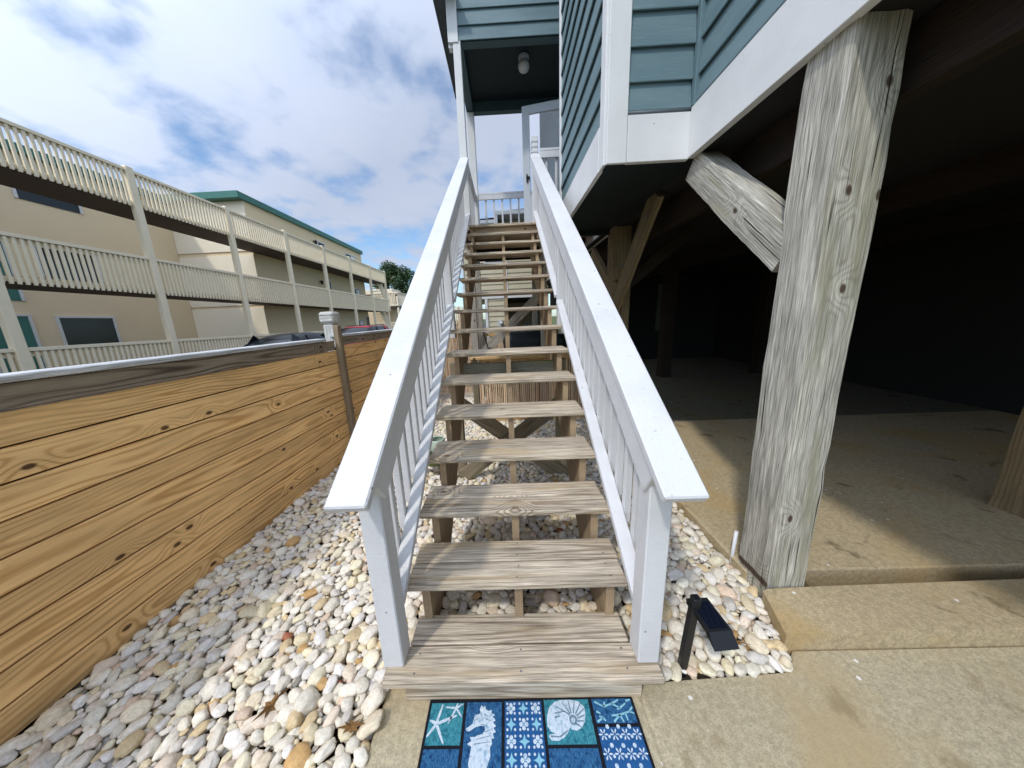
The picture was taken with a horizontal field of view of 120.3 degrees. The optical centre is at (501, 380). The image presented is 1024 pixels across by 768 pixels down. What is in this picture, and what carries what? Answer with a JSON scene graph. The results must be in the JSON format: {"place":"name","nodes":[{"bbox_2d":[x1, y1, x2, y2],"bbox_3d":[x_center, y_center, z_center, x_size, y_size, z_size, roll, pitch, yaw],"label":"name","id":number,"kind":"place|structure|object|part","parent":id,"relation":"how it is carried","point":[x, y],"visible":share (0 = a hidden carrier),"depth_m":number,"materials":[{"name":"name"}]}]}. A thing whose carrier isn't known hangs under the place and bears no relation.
{"place":"outdoors","nodes":[
{"label":"outdoors","id":0,"kind":"place"},
{"bbox_2d":[0,323,485,736],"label":"parking lot","id":1,"kind":"structure","parent":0,"point":[484,325],"depth_m":8.01,"materials":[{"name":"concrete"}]},
{"bbox_2d":[0,117,392,382],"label":"apartment building","id":2,"kind":"structure","parent":1,"relation":"on","point":[96,266],"depth_m":11.99,"materials":[{"name":"beige paint"}]},
{"bbox_2d":[0,241,25,300],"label":"door","id":3,"kind":"structure","parent":2,"relation":"in","point":[15,295],"depth_m":10.42,"materials":[{"name":"teal wood"}]},
{"bbox_2d":[0,314,46,373],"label":"door","id":4,"kind":"structure","parent":2,"relation":"in","point":[28,328],"depth_m":10.74,"materials":[{"name":"teal wood"}]},
{"bbox_2d":[11,188,83,214],"bbox_3d":[-17.520,-7.353,11.307,0.048,1.180,1.760,-2,12,1],"label":"window","id":5,"kind":"structure","parent":2,"relation":"in","point":[20,194],"depth_m":11.30,"materials":[{"name":"black glass"}]},
{"bbox_2d":[33,246,103,282],"bbox_3d":[-17.402,-4.661,11.857,0.048,1.180,1.760,-2,12,1],"label":"window","id":6,"kind":"structure","parent":2,"relation":"in","point":[35,249],"depth_m":11.74,"materials":[{"name":"black glass"}]},
{"bbox_2d":[54,316,121,344],"bbox_3d":[-17.291,-2.116,12.376,0.048,1.180,1.760,-2,12,1],"label":"window","id":7,"kind":"structure","parent":2,"relation":"in","point":[74,330],"depth_m":12.29,"materials":[{"name":"black glass"}]},
{"bbox_2d":[345,253,355,259],"bbox_3d":[-13.211,-10.536,25.880,0.048,1.060,1.790,-2,12,1],"label":"window","id":8,"kind":"structure","parent":2,"relation":"in","point":[346,254],"depth_m":25.84,"materials":[{"name":"white glass"}]},
{"bbox_2d":[354,288,360,294],"bbox_3d":[-13.084,-7.749,26.637,0.048,1.190,1.420,-2,12,1],"label":"window","id":9,"kind":"structure","parent":2,"relation":"in","point":[357,291],"depth_m":26.75,"materials":[{"name":"grey glass"}]},
{"bbox_2d":[365,316,369,325],"bbox_3d":[-12.936,-5.155,28.662,0.048,2.190,0.690,-2,12,1],"label":"window","id":10,"kind":"structure","parent":2,"relation":"in","point":[367,317],"depth_m":28.50,"materials":[{"name":"grey glass"}]},
{"bbox_2d":[229,332,325,369],"bbox_3d":[-7.203,-0.979,10.565,1.980,1.502,4.300,-2,12,1],"label":"parked car","id":11,"kind":"object","parent":1,"relation":"on","point":[278,338],"visible":0.12,"depth_m":9.41,"materials":[{"name":"black paint"}]},
{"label":"windows","id":12,"kind":"part","parent":11,"relation":"part of","materials":[{"name":"black glass"}]},
{"bbox_2d":[341,324,389,344],"bbox_3d":[-7.144,-1.984,14.900,2.030,1.629,4.600,-2,12,1],"label":"parked car","id":13,"kind":"object","parent":1,"relation":"on","point":[357,328],"visible":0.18,"depth_m":14.47,"materials":[{"name":"red paint"}]},
{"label":"windows","id":14,"kind":"part","parent":13,"relation":"part of","materials":[{"name":"grey glass"}]},
{"bbox_2d":[365,289,406,327],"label":"apartment building","id":15,"kind":"structure","parent":1,"relation":"on","point":[396,298],"depth_m":35.24,"materials":[{"name":"beige paint"}]},
{"bbox_2d":[372,260,415,293],"bbox_3d":[-14.143,-11.101,39.318,6.466,9.685,4.732,-2,12,1],"label":"leafy tree","id":16,"kind":"object","parent":1,"relation":"on","point":[396,277],"visible":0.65,"depth_m":38.16,"materials":[{"name":"green plant"}]},
{"bbox_2d":[0,0,556,320],"label":"sky","id":17,"kind":"structure","parent":0,"point":[338,117],"materials":[{"name":"blue"}]},
{"bbox_2d":[0,359,792,767],"bbox_3d":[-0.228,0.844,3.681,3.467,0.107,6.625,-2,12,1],"label":"river pebbles","id":18,"kind":"object","parent":0,"point":[126,697],"visible":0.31,"depth_m":1.48,"materials":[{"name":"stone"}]},
{"bbox_2d":[0,311,457,745],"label":"board fence","id":19,"kind":"object","parent":18,"relation":"on","point":[126,515],"visible":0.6,"depth_m":1.62,"materials":[{"name":"brown wood"}]},
{"bbox_2d":[251,686,289,722],"bbox_3d":[-0.977,1.378,1.246,0.060,0.030,0.165,31,4,17],"label":"dry leaf","id":20,"kind":"object","parent":18,"relation":"on","point":[269,707],"visible":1,"depth_m":1.24,"materials":[{"name":"brown plant"}]},
{"bbox_2d":[337,719,364,732],"bbox_3d":[-0.597,1.377,1.170,0.120,0.030,0.044,12,30,-18],"label":"dry leaf","id":21,"kind":"object","parent":18,"relation":"on","point":[351,726],"visible":1,"depth_m":1.17,"materials":[{"name":"brown plant"}]},
{"bbox_2d":[428,435,444,479],"bbox_3d":[-0.695,0.812,3.084,0.308,0.390,0.308,4,14,26],"label":"garden planter","id":22,"kind":"object","parent":18,"relation":"on","point":[436,439],"visible":0.15,"depth_m":3.04,"materials":[{"name":"green ceramic"}]},
{"bbox_2d":[439,306,485,398],"bbox_3d":[-1.014,-0.565,6.065,1.364,1.890,0.500,-2,12,1],"label":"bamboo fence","id":23,"kind":"object","parent":18,"relation":"on","point":[454,346],"visible":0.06,"depth_m":6.22,"materials":[{"name":"wood"}]},
{"bbox_2d":[483,332,491,391],"bbox_3d":[-0.212,-0.134,4.919,0.144,1.422,0.040,-2,12,1],"label":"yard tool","id":24,"kind":"object","parent":18,"relation":"on","point":[487,345],"visible":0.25,"depth_m":4.81,"materials":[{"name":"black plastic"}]},
{"bbox_2d":[484,332,503,386],"bbox_3d":[0.081,-0.525,6.815,0.914,1.360,0.059,-2,12,1],"label":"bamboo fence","id":25,"kind":"object","parent":18,"relation":"on","point":[489,337],"visible":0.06,"depth_m":6.74,"materials":[{"name":"wood"}]},
{"bbox_2d":[462,208,548,348],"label":"neighbour house","id":26,"kind":"structure","parent":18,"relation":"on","point":[495,319],"depth_m":9.46,"materials":[{"name":"beige paint"}]},
{"bbox_2d":[484,261,502,263],"bbox_3d":[-0.251,-4.158,9.192,0.640,0.920,0.045,-2,12,1],"label":"window","id":27,"kind":"structure","parent":26,"relation":"in","point":[485,262],"depth_m":9.27,"materials":[{"name":"white glass"}]},
{"bbox_2d":[324,136,709,699],"bbox_3d":[0.025,-1.141,2.893,1.230,4.338,4.483,-2,12,1],"label":"outdoor staircase","id":28,"kind":"structure","parent":18,"relation":"on","point":[518,653],"depth_m":1.51,"materials":[{"name":"white wood"}]},
{"bbox_2d":[470,353,584,421],"bbox_3d":[0.508,0.112,4.619,1.910,1.065,0.350,-2,12,1],"label":"bamboo fence","id":29,"kind":"object","parent":18,"relation":"on","point":[521,394],"visible":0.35,"depth_m":4.52,"materials":[{"name":"wood"}]},
{"bbox_2d":[503,329,568,399],"bbox_3d":[0.673,-0.331,5.839,1.323,1.339,0.690,-2,12,1],"label":"covered grill","id":30,"kind":"object","parent":18,"relation":"on","point":[528,338],"visible":0.3,"depth_m":5.45,"materials":[{"name":"black fabric"}]},
{"bbox_2d":[677,594,739,677],"bbox_3d":[0.880,1.146,1.256,0.121,0.436,0.183,-8,13,-24],"label":"solar path light","id":31,"kind":"object","parent":18,"relation":"on","point":[704,612],"visible":0.87,"depth_m":1.25,"materials":[{"name":"black plastic"}]},
{"bbox_2d":[729,530,738,564],"bbox_3d":[1.464,1.070,1.853,0.046,0.262,0.020,-10,14,-32],"label":"pvc pipe","id":32,"kind":"object","parent":18,"relation":"in","point":[734,543],"visible":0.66,"depth_m":1.84,"materials":[{"name":"white plastic"}]},
{"bbox_2d":[455,316,556,348],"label":"ground","id":33,"kind":"structure","parent":0,"point":[554,320],"depth_m":110.32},
{"bbox_2d":[365,647,1023,767],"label":"concrete pavement","id":34,"kind":"structure","parent":0,"point":[929,708],"depth_m":1.18,"materials":[{"name":"beige concrete"}]},
{"bbox_2d":[417,697,654,767],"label":"doormat","id":35,"kind":"object","parent":34,"relation":"on","point":[592,732],"visible":1,"depth_m":1.15,"materials":[{"name":"blue fabric"}]},
{"bbox_2d":[570,357,994,420],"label":"garage floor","id":36,"kind":"structure","parent":0,"point":[700,388],"depth_m":5.04,"materials":[{"name":"concrete"}]},
{"bbox_2d":[433,0,1023,597],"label":"beach house","id":37,"kind":"structure","parent":36,"relation":"on","point":[805,208],"depth_m":2.02,"materials":[{"name":"blue paint"}]},
{"bbox_2d":[522,99,558,221],"bbox_3d":[0.894,-3.663,5.083,1.036,2.030,0.079,0,12,13],"label":"storm door","id":38,"kind":"structure","parent":37,"relation":"in","point":[552,105],"depth_m":5.09,"materials":[{"name":"white paint"}]},
{"bbox_2d":[624,411,1023,653],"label":"concrete slab","id":39,"kind":"structure","parent":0,"point":[917,541],"depth_m":1.98,"materials":[{"name":"beige concrete"}]}
]}

